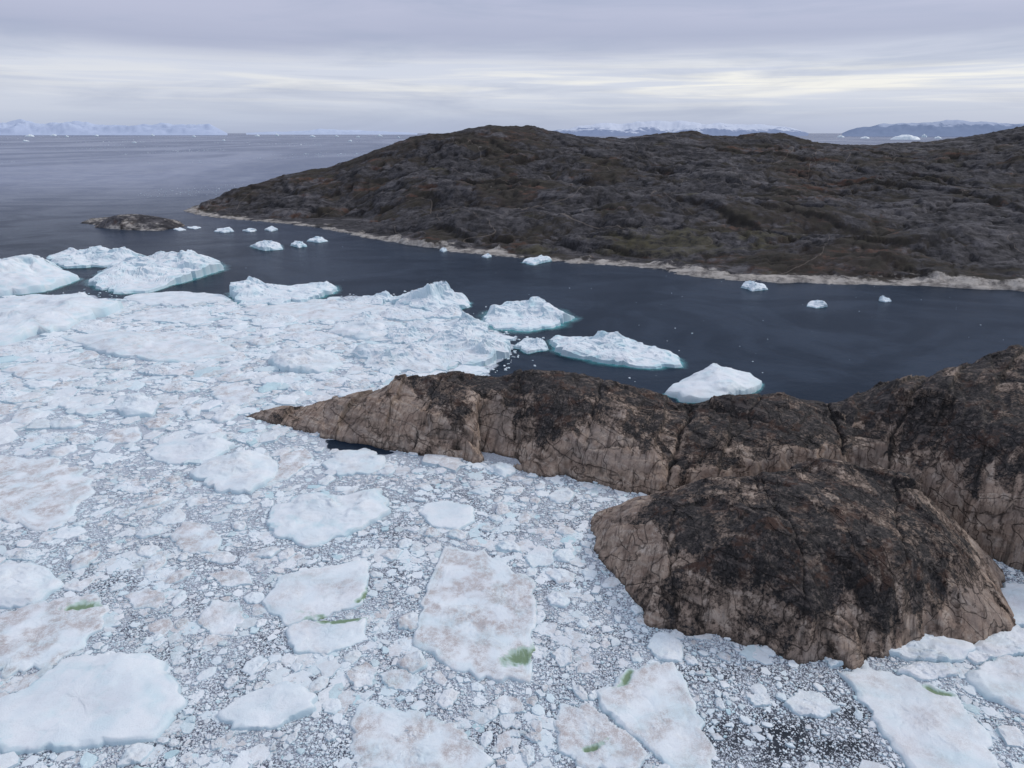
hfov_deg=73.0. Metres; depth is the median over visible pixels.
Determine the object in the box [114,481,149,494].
ice floe
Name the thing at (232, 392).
ice floe
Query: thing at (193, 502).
ice floe
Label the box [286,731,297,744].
ice floe
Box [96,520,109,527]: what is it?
ice floe
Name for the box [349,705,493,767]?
ice floe
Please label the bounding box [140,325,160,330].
ice floe
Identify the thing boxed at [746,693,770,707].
ice floe
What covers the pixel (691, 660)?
ice floe
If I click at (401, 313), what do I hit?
ice floe
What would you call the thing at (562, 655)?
ice floe
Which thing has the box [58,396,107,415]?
ice floe
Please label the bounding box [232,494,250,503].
ice floe
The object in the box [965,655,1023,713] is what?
ice floe
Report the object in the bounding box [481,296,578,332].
iceberg
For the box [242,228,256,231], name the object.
iceberg
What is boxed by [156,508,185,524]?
ice floe
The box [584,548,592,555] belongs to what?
ice floe
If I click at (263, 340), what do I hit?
ice floe
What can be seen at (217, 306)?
ice floe
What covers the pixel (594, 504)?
ice floe
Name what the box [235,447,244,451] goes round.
ice floe
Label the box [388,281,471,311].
iceberg
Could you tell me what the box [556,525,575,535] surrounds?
ice floe
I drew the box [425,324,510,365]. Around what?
ice floe
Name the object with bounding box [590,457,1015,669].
rock dome
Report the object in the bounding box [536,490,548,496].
ice floe
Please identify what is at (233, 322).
ice floe
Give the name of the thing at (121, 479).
ice floe
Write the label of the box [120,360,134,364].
ice floe
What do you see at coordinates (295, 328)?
ice floe
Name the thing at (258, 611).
ice floe
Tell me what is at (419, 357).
ice floe
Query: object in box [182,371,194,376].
ice floe
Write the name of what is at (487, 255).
iceberg
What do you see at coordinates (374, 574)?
ice floe
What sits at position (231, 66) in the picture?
sky
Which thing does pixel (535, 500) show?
ice floe
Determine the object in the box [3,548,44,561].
ice floe
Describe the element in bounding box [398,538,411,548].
ice floe
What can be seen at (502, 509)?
ice floe
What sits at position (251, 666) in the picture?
ice floe
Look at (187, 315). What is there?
ice floe
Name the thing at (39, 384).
ice floe
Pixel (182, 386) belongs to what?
ice floe
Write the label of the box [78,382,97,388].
ice floe
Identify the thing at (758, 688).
ice floe
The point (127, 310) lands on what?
ice floe
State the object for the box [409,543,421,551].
ice floe
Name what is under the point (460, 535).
ice floe
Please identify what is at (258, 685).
ice floe
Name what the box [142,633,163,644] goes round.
ice floe
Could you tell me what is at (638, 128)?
mountain
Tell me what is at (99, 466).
ice floe
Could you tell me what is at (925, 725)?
ice floe
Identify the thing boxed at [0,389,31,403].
ice floe
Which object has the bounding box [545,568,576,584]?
ice floe
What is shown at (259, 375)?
ice floe
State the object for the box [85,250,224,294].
iceberg
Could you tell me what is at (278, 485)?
ice floe
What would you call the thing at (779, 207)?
hill
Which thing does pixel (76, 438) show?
ice floe
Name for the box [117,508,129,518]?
ice floe
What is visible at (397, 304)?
ice floe
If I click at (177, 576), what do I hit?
ice floe
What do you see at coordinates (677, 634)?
ice floe
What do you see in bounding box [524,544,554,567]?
ice floe
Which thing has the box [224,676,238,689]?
ice floe
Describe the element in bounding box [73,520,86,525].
ice floe
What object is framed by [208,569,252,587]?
ice floe
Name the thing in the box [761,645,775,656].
ice floe
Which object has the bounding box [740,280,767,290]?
iceberg
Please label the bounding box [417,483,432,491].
ice floe
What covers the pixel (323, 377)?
ice floe
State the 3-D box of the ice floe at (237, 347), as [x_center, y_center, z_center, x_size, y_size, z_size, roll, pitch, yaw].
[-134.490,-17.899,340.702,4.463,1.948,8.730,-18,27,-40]
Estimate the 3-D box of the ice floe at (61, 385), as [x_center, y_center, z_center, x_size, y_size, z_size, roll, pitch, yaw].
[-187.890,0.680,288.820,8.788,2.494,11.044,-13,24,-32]
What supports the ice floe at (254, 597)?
on the water
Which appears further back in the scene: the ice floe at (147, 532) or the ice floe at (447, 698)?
the ice floe at (147, 532)
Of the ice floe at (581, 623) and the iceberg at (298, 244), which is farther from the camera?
the iceberg at (298, 244)
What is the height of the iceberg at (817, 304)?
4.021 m
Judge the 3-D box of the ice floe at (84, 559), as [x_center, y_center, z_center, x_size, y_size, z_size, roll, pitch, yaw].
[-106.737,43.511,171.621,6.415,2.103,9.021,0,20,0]
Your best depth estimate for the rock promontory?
219.99 m
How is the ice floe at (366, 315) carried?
on the water
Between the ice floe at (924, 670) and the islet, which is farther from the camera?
the islet
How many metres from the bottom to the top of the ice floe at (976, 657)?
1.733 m
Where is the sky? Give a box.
[0,0,1023,132]
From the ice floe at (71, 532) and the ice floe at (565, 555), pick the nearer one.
the ice floe at (565, 555)
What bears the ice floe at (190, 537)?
on the water
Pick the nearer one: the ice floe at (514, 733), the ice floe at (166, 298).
the ice floe at (514, 733)
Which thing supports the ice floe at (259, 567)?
on the water
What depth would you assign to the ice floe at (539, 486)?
206.65 m
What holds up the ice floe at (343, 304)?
on the water
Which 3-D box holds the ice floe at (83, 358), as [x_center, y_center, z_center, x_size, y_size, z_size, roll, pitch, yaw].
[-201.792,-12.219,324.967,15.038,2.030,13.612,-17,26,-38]
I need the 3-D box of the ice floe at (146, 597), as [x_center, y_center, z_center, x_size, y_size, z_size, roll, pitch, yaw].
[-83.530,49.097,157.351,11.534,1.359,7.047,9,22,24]
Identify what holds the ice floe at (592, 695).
on the water
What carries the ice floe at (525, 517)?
on the water
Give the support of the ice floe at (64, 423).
on the water
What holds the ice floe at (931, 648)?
on the water
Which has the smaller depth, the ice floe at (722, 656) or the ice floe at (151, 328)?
the ice floe at (722, 656)
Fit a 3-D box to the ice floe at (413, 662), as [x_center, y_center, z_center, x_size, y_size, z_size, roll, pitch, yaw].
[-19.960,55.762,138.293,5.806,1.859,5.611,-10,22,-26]
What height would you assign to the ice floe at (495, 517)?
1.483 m
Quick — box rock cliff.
[837,344,1023,572]
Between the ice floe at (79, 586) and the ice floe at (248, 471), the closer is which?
the ice floe at (79, 586)
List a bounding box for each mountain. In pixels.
[0,119,227,134]
[246,129,416,134]
[551,121,808,135]
[842,120,1023,135]
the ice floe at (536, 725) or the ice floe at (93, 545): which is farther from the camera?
the ice floe at (93, 545)
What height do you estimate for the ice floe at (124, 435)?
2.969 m
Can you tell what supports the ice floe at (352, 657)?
on the water
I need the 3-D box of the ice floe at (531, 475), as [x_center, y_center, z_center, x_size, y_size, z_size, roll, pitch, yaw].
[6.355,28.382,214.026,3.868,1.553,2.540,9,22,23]
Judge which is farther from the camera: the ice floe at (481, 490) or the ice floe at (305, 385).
the ice floe at (305, 385)
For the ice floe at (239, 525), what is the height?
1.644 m
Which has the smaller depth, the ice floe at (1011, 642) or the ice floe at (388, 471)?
the ice floe at (1011, 642)
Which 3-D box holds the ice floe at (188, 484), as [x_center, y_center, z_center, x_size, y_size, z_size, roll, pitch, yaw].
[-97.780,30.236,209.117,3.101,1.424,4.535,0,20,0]
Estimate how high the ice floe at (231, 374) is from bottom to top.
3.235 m
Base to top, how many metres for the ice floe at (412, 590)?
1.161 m
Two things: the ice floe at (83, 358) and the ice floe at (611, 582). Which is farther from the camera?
the ice floe at (83, 358)
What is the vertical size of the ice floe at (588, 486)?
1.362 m
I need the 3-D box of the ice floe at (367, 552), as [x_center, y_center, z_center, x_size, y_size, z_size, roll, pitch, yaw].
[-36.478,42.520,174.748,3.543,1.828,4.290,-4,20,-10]
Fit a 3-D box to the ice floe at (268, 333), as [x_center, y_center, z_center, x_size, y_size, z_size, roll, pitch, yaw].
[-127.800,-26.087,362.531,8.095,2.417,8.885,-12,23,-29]
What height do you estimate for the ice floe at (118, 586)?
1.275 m
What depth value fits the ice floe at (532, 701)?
128.92 m
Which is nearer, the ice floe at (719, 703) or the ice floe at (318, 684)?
the ice floe at (719, 703)
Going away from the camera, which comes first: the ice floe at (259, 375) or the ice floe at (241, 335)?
the ice floe at (259, 375)
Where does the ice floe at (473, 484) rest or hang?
on the water
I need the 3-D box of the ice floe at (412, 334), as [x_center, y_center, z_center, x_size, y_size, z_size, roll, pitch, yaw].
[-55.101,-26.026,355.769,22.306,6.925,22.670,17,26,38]
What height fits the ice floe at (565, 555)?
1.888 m
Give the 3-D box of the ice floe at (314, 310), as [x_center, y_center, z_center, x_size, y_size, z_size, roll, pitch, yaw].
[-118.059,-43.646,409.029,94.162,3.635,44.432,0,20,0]
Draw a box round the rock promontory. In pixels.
[246,369,889,494]
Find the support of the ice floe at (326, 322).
on the water
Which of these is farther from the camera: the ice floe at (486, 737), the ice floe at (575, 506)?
the ice floe at (575, 506)
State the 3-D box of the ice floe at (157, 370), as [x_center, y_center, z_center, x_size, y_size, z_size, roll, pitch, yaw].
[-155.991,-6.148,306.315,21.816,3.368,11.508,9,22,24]
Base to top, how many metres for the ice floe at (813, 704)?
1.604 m
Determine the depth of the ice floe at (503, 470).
215.64 m
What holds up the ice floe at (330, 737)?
on the water
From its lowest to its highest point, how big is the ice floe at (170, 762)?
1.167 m
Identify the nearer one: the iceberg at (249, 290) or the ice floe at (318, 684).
the ice floe at (318, 684)
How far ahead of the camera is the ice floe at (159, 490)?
204.12 m
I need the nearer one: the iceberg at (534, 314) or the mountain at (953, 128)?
the iceberg at (534, 314)
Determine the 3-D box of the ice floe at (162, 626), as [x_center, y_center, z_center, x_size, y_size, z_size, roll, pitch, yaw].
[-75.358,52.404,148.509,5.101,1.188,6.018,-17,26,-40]
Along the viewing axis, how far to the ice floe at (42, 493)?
203.93 m
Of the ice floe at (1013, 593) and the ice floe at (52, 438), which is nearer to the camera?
the ice floe at (1013, 593)
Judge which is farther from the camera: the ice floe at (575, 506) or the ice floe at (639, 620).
the ice floe at (575, 506)
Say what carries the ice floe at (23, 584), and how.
on the water
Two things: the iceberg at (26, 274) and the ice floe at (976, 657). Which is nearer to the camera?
the ice floe at (976, 657)
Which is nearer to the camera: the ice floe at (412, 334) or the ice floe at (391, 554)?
the ice floe at (391, 554)
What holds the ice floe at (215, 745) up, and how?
on the water
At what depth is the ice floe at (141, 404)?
264.39 m
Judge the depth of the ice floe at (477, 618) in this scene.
150.32 m
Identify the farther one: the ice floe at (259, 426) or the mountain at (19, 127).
the mountain at (19, 127)
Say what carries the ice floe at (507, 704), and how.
on the water
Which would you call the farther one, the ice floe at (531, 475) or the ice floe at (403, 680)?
the ice floe at (531, 475)
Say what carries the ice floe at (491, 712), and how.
on the water
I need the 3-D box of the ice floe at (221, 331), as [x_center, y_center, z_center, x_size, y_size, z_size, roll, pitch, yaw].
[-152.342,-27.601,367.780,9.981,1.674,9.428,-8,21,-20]
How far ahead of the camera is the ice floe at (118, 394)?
278.93 m
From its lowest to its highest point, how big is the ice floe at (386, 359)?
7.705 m
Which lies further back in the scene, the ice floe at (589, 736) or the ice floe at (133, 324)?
the ice floe at (133, 324)
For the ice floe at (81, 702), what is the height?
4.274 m
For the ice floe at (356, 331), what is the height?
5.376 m
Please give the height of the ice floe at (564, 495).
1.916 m
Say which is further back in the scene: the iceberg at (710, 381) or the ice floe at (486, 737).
the iceberg at (710, 381)
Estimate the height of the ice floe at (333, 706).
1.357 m
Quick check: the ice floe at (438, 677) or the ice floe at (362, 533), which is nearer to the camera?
the ice floe at (438, 677)
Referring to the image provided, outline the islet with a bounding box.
[80,214,184,230]
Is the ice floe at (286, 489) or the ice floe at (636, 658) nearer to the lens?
the ice floe at (636, 658)
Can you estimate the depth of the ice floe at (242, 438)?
238.56 m
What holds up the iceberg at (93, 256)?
on the water
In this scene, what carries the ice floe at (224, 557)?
on the water
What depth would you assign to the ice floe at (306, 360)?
313.29 m
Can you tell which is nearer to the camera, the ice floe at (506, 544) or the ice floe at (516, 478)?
the ice floe at (506, 544)
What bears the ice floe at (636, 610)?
on the water
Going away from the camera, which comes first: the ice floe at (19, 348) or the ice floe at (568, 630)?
the ice floe at (568, 630)
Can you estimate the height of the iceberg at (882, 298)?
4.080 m
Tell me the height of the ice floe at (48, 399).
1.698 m
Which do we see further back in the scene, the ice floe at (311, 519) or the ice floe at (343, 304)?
the ice floe at (343, 304)
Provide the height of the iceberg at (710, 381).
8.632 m
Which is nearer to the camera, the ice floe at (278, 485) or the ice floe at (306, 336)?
the ice floe at (278, 485)
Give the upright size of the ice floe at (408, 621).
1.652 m
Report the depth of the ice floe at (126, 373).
300.63 m
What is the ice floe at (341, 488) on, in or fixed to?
on the water
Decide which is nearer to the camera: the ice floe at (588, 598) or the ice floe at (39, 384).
the ice floe at (588, 598)
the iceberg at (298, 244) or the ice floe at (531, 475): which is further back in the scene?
the iceberg at (298, 244)
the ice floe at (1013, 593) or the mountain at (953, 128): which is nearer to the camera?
the ice floe at (1013, 593)
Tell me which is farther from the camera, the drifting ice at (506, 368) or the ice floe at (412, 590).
the drifting ice at (506, 368)
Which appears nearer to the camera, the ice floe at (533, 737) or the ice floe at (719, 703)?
the ice floe at (533, 737)
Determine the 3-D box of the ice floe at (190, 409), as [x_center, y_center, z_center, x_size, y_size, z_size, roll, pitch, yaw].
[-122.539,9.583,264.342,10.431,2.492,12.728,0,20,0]
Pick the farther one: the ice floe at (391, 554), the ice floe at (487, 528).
the ice floe at (487, 528)
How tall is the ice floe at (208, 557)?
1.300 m
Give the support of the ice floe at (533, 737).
on the water
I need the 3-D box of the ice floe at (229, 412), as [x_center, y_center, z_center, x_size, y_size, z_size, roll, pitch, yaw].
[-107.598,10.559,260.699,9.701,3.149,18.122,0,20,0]
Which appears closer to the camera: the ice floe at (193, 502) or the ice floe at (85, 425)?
the ice floe at (193, 502)
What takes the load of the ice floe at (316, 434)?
on the water
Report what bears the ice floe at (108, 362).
on the water
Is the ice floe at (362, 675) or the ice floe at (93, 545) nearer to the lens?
the ice floe at (362, 675)
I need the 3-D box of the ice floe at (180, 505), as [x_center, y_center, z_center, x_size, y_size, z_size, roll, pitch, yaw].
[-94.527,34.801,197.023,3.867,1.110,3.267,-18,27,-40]
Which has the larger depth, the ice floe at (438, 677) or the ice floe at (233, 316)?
the ice floe at (233, 316)
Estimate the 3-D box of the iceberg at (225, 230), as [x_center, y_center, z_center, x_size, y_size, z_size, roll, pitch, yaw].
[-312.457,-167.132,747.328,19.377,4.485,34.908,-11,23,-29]
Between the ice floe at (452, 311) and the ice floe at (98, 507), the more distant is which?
the ice floe at (452, 311)
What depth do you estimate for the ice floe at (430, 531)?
182.83 m
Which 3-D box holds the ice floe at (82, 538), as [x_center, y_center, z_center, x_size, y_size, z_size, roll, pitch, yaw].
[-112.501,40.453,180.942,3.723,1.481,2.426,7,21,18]
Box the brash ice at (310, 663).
[0,295,1023,767]
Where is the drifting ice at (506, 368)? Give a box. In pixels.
[17,136,956,381]
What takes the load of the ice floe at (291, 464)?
on the water
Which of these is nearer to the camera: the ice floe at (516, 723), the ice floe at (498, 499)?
the ice floe at (516, 723)
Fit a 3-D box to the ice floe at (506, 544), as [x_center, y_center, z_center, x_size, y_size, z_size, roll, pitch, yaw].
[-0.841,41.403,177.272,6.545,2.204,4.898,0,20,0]
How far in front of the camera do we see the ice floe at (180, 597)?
157.15 m
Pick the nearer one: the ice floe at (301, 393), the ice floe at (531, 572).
the ice floe at (531, 572)
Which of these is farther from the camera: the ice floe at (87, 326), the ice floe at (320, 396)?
the ice floe at (87, 326)
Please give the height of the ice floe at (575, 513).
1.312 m
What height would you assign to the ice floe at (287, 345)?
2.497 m
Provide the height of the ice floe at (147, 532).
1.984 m
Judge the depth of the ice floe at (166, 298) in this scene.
439.55 m
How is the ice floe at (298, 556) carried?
on the water
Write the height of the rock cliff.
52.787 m
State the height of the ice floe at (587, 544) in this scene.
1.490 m
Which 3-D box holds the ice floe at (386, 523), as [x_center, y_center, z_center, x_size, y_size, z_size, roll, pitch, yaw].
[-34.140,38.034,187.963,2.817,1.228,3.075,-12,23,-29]
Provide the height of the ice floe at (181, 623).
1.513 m
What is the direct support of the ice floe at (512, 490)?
on the water
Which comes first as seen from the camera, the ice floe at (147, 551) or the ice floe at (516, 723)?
the ice floe at (516, 723)
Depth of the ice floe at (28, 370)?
305.95 m
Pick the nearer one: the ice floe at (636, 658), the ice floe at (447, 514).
the ice floe at (636, 658)
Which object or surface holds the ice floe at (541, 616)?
on the water
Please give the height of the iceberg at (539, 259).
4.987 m
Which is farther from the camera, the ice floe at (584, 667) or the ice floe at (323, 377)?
the ice floe at (323, 377)
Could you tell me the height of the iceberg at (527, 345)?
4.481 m
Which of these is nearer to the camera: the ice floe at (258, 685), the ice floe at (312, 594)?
the ice floe at (258, 685)
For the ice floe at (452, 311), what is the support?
on the water
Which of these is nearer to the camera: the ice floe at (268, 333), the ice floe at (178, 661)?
the ice floe at (178, 661)
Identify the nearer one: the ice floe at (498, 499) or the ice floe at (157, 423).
the ice floe at (498, 499)
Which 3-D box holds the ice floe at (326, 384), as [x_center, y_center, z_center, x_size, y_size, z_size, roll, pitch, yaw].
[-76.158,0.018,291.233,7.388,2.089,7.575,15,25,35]
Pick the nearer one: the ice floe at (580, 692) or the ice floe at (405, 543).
the ice floe at (580, 692)
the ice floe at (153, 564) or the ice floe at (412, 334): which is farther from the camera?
the ice floe at (412, 334)
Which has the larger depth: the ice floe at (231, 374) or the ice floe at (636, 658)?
the ice floe at (231, 374)
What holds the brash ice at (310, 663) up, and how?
on the water
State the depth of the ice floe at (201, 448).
228.91 m
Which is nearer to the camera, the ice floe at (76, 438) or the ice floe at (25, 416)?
the ice floe at (76, 438)
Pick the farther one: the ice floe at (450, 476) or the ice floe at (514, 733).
the ice floe at (450, 476)
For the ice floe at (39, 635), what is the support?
on the water
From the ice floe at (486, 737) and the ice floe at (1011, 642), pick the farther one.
the ice floe at (1011, 642)
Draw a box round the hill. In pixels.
[184,125,1023,291]
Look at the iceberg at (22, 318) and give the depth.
386.55 m
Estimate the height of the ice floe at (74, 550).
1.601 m
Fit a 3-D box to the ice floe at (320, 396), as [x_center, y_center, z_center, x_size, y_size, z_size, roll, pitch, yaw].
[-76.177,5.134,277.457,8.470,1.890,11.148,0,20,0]
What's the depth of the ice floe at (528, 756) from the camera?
117.14 m
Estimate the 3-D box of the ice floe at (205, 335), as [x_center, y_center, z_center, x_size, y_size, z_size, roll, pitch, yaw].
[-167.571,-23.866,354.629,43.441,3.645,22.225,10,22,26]
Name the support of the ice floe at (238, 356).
on the water
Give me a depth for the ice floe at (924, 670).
135.46 m
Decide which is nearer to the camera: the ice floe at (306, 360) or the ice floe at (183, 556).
the ice floe at (183, 556)
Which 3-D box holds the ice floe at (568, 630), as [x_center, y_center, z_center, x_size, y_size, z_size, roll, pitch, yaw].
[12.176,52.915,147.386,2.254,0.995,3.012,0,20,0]
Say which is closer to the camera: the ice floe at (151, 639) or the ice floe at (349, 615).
the ice floe at (151, 639)
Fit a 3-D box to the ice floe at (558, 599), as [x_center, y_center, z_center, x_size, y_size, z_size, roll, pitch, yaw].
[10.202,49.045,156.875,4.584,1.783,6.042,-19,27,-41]
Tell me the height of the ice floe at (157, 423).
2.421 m
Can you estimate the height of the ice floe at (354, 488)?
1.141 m
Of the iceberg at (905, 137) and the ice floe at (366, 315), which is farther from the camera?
the iceberg at (905, 137)
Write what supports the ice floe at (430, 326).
on the water
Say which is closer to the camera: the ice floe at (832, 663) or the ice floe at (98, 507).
the ice floe at (832, 663)
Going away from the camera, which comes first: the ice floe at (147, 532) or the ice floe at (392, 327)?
the ice floe at (147, 532)
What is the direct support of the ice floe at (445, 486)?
on the water
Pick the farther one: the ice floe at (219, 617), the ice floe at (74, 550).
the ice floe at (74, 550)
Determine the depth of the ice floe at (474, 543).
178.46 m
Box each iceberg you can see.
[0,254,81,296]
[0,292,122,345]
[46,246,144,268]
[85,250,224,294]
[214,227,233,232]
[227,276,339,305]
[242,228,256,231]
[250,240,282,250]
[265,226,277,231]
[290,241,306,247]
[307,236,326,242]
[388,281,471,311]
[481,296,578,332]
[482,253,491,257]
[514,337,548,353]
[522,255,551,264]
[547,330,684,369]
[664,363,763,403]
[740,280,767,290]
[807,300,826,307]
[879,295,890,301]
[890,135,919,139]
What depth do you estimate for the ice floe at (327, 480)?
210.26 m
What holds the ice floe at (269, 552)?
on the water
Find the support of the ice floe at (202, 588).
on the water
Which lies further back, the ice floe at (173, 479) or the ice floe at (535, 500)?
the ice floe at (173, 479)
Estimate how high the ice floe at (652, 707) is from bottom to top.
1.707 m
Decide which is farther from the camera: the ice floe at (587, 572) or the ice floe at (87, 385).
the ice floe at (87, 385)
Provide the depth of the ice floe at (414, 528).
184.79 m
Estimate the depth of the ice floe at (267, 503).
197.36 m
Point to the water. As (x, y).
(848, 341)
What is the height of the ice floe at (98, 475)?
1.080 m
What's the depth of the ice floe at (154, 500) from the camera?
197.69 m
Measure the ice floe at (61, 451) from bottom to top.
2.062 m
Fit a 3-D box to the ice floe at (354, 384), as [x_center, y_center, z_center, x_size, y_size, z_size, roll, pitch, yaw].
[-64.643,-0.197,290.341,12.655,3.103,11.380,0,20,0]
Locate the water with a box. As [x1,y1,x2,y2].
[0,133,1023,454]
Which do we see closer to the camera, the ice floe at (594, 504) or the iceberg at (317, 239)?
the ice floe at (594, 504)
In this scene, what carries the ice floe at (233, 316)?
on the water
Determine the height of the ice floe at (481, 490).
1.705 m
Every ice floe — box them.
[0,339,52,356]
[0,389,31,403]
[0,455,94,530]
[0,562,63,609]
[0,594,109,678]
[0,652,187,754]
[1,363,92,380]
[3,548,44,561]
[9,407,43,423]
[23,380,57,388]
[23,431,68,444]
[40,396,59,402]
[48,445,77,457]
[50,416,83,429]
[51,526,85,539]
[52,381,72,389]
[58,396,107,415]
[61,332,235,362]
[64,578,94,591]
[66,545,82,554]
[67,432,98,445]
[68,353,99,363]
[69,550,100,570]
[70,319,117,333]
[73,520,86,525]
[77,424,92,427]
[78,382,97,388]
[78,535,89,541]
[88,542,99,549]
[91,504,102,510]
[92,464,104,468]
[93,373,108,376]
[93,472,104,478]
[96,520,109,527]
[100,360,116,364]
[100,427,141,444]
[103,381,133,391]
[106,369,130,379]
[110,582,126,592]
[111,392,159,417]
[112,392,124,397]
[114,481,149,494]
[116,478,127,481]
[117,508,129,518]
[117,742,153,767]
[119,307,213,323]
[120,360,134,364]
[121,308,135,311]
[123,291,232,306]
[123,587,167,609]
[127,322,140,326]
[135,495,168,509]
[135,526,162,538]
[136,545,160,557]
[138,365,173,375]
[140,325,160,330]
[142,554,167,575]
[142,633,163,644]
[143,416,173,429]
[146,432,234,464]
[147,618,173,634]
[151,487,164,494]
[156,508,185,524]
[159,381,205,392]
[164,476,182,483]
[164,569,193,583]
[165,756,176,767]
[168,331,221,341]
[169,521,222,553]
[171,590,186,606]
[171,657,185,665]
[173,503,185,508]
[175,618,187,629]
[178,552,187,561]
[181,403,200,415]
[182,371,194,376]
[183,480,193,487]
[186,497,208,507]
[189,422,219,433]
[189,449,277,494]
[196,599,244,636]
[196,667,216,680]
[198,584,208,591]
[201,351,246,362]
[204,554,212,560]
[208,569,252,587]
[209,305,222,309]
[210,382,254,403]
[210,551,236,564]
[210,740,221,750]
[211,404,240,423]
[215,369,243,381]
[216,329,234,333]
[216,681,317,730]
[218,319,247,326]
[223,314,242,318]
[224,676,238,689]
[230,432,259,443]
[231,331,250,338]
[231,521,246,530]
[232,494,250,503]
[233,345,243,349]
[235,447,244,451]
[240,301,389,319]
[241,655,268,675]
[243,592,264,603]
[247,313,297,322]
[249,335,274,346]
[250,371,270,380]
[252,424,265,429]
[252,607,266,616]
[253,681,265,690]
[254,546,280,558]
[255,563,263,571]
[256,619,266,627]
[260,500,273,507]
[261,330,274,336]
[262,559,368,626]
[266,488,390,547]
[267,448,313,484]
[268,347,343,373]
[272,482,282,487]
[277,548,296,560]
[280,342,294,348]
[280,488,293,491]
[282,330,342,344]
[284,324,316,331]
[286,379,313,391]
[286,617,367,654]
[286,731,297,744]
[289,390,306,396]
[293,553,304,560]
[309,432,319,436]
[309,676,328,692]
[312,392,330,401]
[316,373,337,380]
[318,474,335,485]
[319,320,333,324]
[321,382,334,386]
[322,450,385,476]
[322,698,341,714]
[325,732,336,741]
[328,301,362,307]
[328,320,402,340]
[334,486,350,491]
[343,650,361,664]
[344,379,371,388]
[345,310,384,322]
[345,611,354,619]
[346,661,376,688]
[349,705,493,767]
[350,342,449,372]
[350,486,357,491]
[355,290,393,305]
[357,531,369,536]
[361,548,373,557]
[364,350,401,370]
[366,324,406,332]
[368,375,384,382]
[370,571,383,577]
[376,306,428,321]
[376,466,395,476]
[379,669,423,691]
[380,548,402,560]
[381,520,391,526]
[385,326,430,343]
[391,723,430,741]
[393,301,410,307]
[397,612,418,631]
[397,650,427,674]
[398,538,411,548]
[405,320,453,333]
[405,586,420,595]
[407,526,419,531]
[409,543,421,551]
[412,546,537,683]
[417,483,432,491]
[419,304,461,319]
[419,500,474,529]
[424,527,438,536]
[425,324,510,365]
[430,558,438,563]
[431,671,447,684]
[437,688,458,709]
[439,483,452,489]
[442,473,456,480]
[445,311,487,330]
[447,529,467,540]
[467,539,479,546]
[469,486,491,494]
[470,481,480,487]
[471,682,484,691]
[479,525,494,531]
[480,730,492,748]
[482,705,498,720]
[488,514,502,521]
[490,462,516,478]
[492,695,523,714]
[493,496,502,502]
[495,503,510,515]
[497,538,520,551]
[504,486,524,495]
[509,476,525,481]
[510,729,519,737]
[511,719,520,728]
[517,512,530,523]
[522,750,534,767]
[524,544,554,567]
[524,731,541,743]
[525,696,537,706]
[526,473,537,477]
[526,568,537,576]
[529,497,540,504]
[530,720,542,732]
[534,483,544,490]
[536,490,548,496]
[537,611,545,624]
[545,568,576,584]
[546,592,570,607]
[547,487,574,503]
[551,646,572,667]
[553,703,647,767]
[554,548,574,562]
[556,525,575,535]
[564,627,573,635]
[568,511,583,516]
[571,503,580,509]
[572,685,587,701]
[576,619,588,628]
[576,662,594,673]
[580,541,592,547]
[580,594,594,602]
[582,483,595,489]
[582,568,597,577]
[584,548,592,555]
[588,690,597,700]
[590,502,600,507]
[596,662,716,767]
[601,576,620,587]
[630,605,643,615]
[631,654,641,663]
[635,617,646,626]
[647,631,683,662]
[670,629,683,639]
[684,655,697,665]
[715,697,725,710]
[716,652,731,661]
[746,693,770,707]
[749,683,766,693]
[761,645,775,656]
[784,689,840,719]
[824,657,843,667]
[839,665,998,767]
[889,634,975,662]
[895,661,957,680]
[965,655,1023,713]
[967,649,1000,665]
[974,624,1023,657]
[1001,582,1023,626]
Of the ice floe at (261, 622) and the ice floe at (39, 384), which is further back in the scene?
the ice floe at (39, 384)
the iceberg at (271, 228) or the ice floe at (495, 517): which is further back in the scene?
the iceberg at (271, 228)
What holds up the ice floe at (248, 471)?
on the water
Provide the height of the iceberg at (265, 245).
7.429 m
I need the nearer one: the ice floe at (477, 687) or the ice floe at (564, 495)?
the ice floe at (477, 687)
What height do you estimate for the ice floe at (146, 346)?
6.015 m
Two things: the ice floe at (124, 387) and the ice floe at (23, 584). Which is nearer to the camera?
the ice floe at (23, 584)
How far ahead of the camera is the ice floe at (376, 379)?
295.59 m
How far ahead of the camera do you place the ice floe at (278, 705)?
126.37 m
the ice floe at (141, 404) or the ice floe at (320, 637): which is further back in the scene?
the ice floe at (141, 404)
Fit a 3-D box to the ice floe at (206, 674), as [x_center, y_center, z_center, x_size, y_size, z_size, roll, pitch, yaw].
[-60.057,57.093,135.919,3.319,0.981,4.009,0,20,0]
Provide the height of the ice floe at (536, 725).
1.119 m
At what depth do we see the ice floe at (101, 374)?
301.88 m
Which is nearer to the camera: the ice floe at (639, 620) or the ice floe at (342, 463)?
the ice floe at (639, 620)
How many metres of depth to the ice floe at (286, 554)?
173.31 m
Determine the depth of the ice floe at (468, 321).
372.40 m
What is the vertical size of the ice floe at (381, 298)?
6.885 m
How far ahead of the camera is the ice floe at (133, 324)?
381.36 m
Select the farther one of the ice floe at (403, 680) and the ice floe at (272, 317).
the ice floe at (272, 317)
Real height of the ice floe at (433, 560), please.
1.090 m

